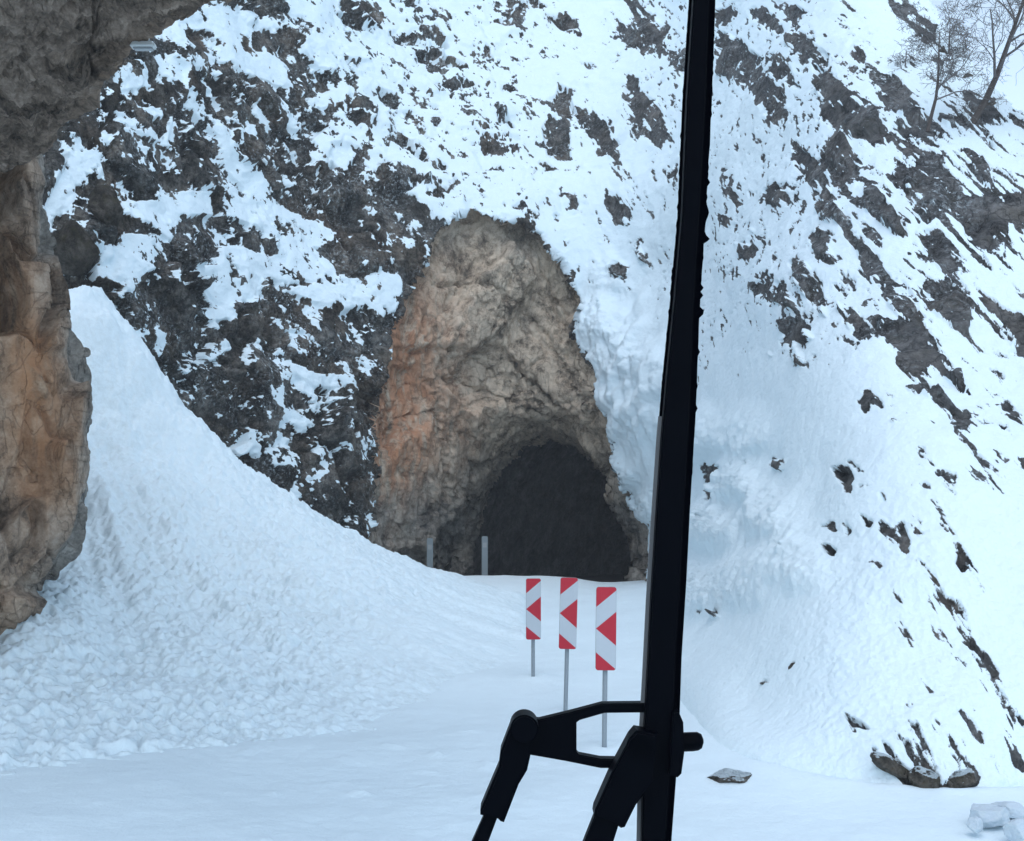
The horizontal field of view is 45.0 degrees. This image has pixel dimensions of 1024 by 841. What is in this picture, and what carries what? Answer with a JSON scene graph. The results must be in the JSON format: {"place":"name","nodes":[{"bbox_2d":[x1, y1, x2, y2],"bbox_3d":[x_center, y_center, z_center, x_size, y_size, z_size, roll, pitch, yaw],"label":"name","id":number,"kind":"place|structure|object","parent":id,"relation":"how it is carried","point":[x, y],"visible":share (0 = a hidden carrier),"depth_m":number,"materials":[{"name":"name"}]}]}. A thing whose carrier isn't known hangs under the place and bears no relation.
{"place":"outdoors","nodes":[
{"label":"outdoors","id":0,"kind":"place"},
{"bbox_2d":[0,575,1023,840],"bbox_3d":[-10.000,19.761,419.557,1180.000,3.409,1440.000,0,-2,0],"label":"snowy road","id":1,"kind":"structure","parent":0,"point":[420,771],"depth_m":10.69,"materials":[{"name":"white snow"}]},
{"bbox_2d":[0,0,231,634],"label":"rock arch","id":2,"kind":"object","parent":1,"relation":"on","point":[61,61],"visible":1,"depth_m":14.75,"materials":[{"name":"brown stone"}]},
{"bbox_2d":[130,38,156,50],"bbox_3d":[-2.897,-3.017,9.717,0.196,0.210,0.093,0,-2,0],"label":"tunnel lamp","id":3,"kind":"object","parent":2,"relation":"hanging from","point":[148,45],"visible":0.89,"depth_m":9.68,"materials":[{"name":"white plastic"}]},
{"bbox_2d":[0,285,525,774],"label":"avalanche heap","id":4,"kind":"object","parent":1,"relation":"on","point":[208,587],"visible":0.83,"depth_m":17.68,"materials":[{"name":"white snow"}]},
{"bbox_2d":[427,538,432,567],"bbox_3d":[-2.066,3.604,31.087,0.154,1.284,0.064,0,-2,0],"label":"marker post","id":5,"kind":"object","parent":1,"relation":"on","point":[430,552],"visible":0.49,"depth_m":31.07,"materials":[{"name":"grey metal"}]},
{"bbox_2d":[482,536,487,575],"bbox_3d":[-0.689,3.593,31.287,0.155,1.319,0.064,0,-2,0],"label":"marker post","id":6,"kind":"object","parent":1,"relation":"on","point":[484,555],"visible":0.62,"depth_m":31.27,"materials":[{"name":"grey metal"}]},
{"bbox_2d":[369,208,648,581],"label":"road tunnel","id":7,"kind":"structure","parent":1,"relation":"on","point":[490,421],"depth_m":33.77,"materials":[{"name":"brown stone"}]},
{"bbox_2d":[526,578,540,676],"bbox_3d":[0.278,2.974,16.196,0.197,1.805,0.081,0,-2,-6],"label":"chevron sign","id":8,"kind":"object","parent":1,"relation":"on","point":[533,609],"visible":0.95,"depth_m":16.18,"materials":[{"name":"red metal"}]},
{"bbox_2d":[559,577,577,710],"bbox_3d":[0.626,2.798,14.139,0.201,2.001,0.081,2,-2,-3],"label":"chevron sign","id":9,"kind":"object","parent":1,"relation":"on","point":[568,614],"visible":0.92,"depth_m":14.12,"materials":[{"name":"red metal"}]},
{"bbox_2d":[595,587,616,747],"bbox_3d":[0.906,2.670,12.047,0.200,2.094,0.081,1,-2,-2],"label":"chevron sign","id":10,"kind":"object","parent":1,"relation":"on","point":[605,642],"visible":0.94,"depth_m":12.03,"materials":[{"name":"red metal"}]},
{"bbox_2d":[707,768,751,782],"bbox_3d":[1.913,3.138,10.891,0.360,0.121,0.369,-1,-3,35],"label":"boulder","id":11,"kind":"object","parent":1,"relation":"on","point":[726,775],"visible":0.98,"depth_m":10.80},
{"bbox_2d":[870,751,909,780],"bbox_3d":[3.260,2.973,10.581,0.453,0.144,0.212,32,-5,-4],"label":"boulder","id":12,"kind":"object","parent":1,"relation":"on","point":[889,764],"visible":0.87,"depth_m":10.50,"materials":[{"name":"grey stone"}]},
{"bbox_2d":[908,766,939,787],"bbox_3d":[3.488,3.028,10.450,0.254,0.208,0.214,-1,-2,29],"label":"boulder","id":13,"kind":"object","parent":1,"relation":"on","point":[920,777],"visible":0.91,"depth_m":10.38,"materials":[{"name":"grey stone"}]},
{"bbox_2d":[945,768,976,787],"bbox_3d":[3.785,3.079,10.553,0.348,0.170,0.264,-29,-7,9],"label":"boulder","id":14,"kind":"object","parent":1,"relation":"on","point":[964,778],"visible":0.72,"depth_m":10.45,"materials":[{"name":"grey stone"}]},
{"bbox_2d":[966,817,982,833],"bbox_3d":[3.460,3.020,9.235,0.114,0.121,0.135,-2,-3,37],"label":"snow block","id":15,"kind":"object","parent":1,"relation":"on","point":[974,825],"depth_m":9.20,"materials":[{"name":"white snow"}]},
{"bbox_2d":[969,803,1009,828],"bbox_3d":[3.645,3.041,9.450,0.290,0.189,0.287,-1,-3,35],"label":"snow block","id":16,"kind":"object","parent":1,"relation":"on","point":[991,816],"depth_m":9.37,"materials":[{"name":"white snow"}]},
{"bbox_2d":[991,801,1023,817],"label":"snow block","id":17,"kind":"object","parent":1,"relation":"on","point":[1015,809],"depth_m":9.55,"materials":[{"name":"white snow"}]},
{"bbox_2d":[1003,818,1023,840],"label":"snow block","id":18,"kind":"object","parent":1,"relation":"on","point":[1013,829],"depth_m":9.01,"materials":[{"name":"white snow"}]},
{"bbox_2d":[42,0,1023,787],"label":"mountain","id":19,"kind":"structure","parent":0,"point":[296,184],"depth_m":25.10,"materials":[{"name":"white snow"}]},
{"bbox_2d":[53,219,99,275],"bbox_3d":[-8.269,-3.270,23.335,0.934,1.071,0.634,1,-2,-29],"label":"boulder","id":20,"kind":"object","parent":19,"relation":"on","point":[76,250],"visible":0.81,"depth_m":23.18,"materials":[{"name":"grey stone"}]},
{"bbox_2d":[87,184,122,227],"bbox_3d":[-7.963,-4.172,24.197,0.618,0.902,0.582,-23,3,-11],"label":"boulder","id":21,"kind":"object","parent":19,"relation":"on","point":[104,206],"visible":1,"depth_m":24.01,"materials":[{"name":"grey stone"}]},
{"bbox_2d":[788,661,794,669],"bbox_3d":[2.861,2.491,12.468,0.168,0.131,0.108,1,-2,-17],"label":"boulder","id":22,"kind":"object","parent":19,"relation":"on","point":[791,665],"visible":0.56,"depth_m":12.44,"materials":[{"name":"grey stone"}]},
{"bbox_2d":[888,39,932,72],"bbox_3d":[7.354,-6.603,22.990,0.894,0.963,0.791,0,-2,0],"label":"bare shrub","id":23,"kind":"object","parent":19,"relation":"on","point":[905,60],"visible":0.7,"depth_m":22.92,"materials":[{"name":"grey plant"}]},
{"bbox_2d":[924,0,973,53],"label":"bare shrub","id":24,"kind":"object","parent":19,"relation":"on","point":[952,36],"visible":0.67,"depth_m":23.23,"materials":[{"name":"grey plant"}]},
{"bbox_2d":[894,2,1009,131],"bbox_3d":[7.383,-5.840,20.612,1.711,2.171,1.806,-1,-2,31],"label":"bare tree","id":25,"kind":"object","parent":19,"relation":"on","point":[952,52],"visible":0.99,"depth_m":20.62,"materials":[{"name":"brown plant"}]},
{"bbox_2d":[949,0,1023,124],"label":"bare tree","id":26,"kind":"object","parent":19,"relation":"on","point":[977,114],"visible":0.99,"depth_m":20.64,"materials":[{"name":"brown plant"}]},
{"bbox_2d":[472,0,714,840],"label":"windscreen wiper","id":27,"kind":"object","parent":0,"point":[644,765],"visible":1,"depth_m":0.99,"materials":[{"name":"black plastic"}]},
{"bbox_2d":[930,0,1023,113],"label":"sky","id":28,"kind":"structure","parent":0,"point":[1013,86],"materials":[{"name":"white"}]}
]}

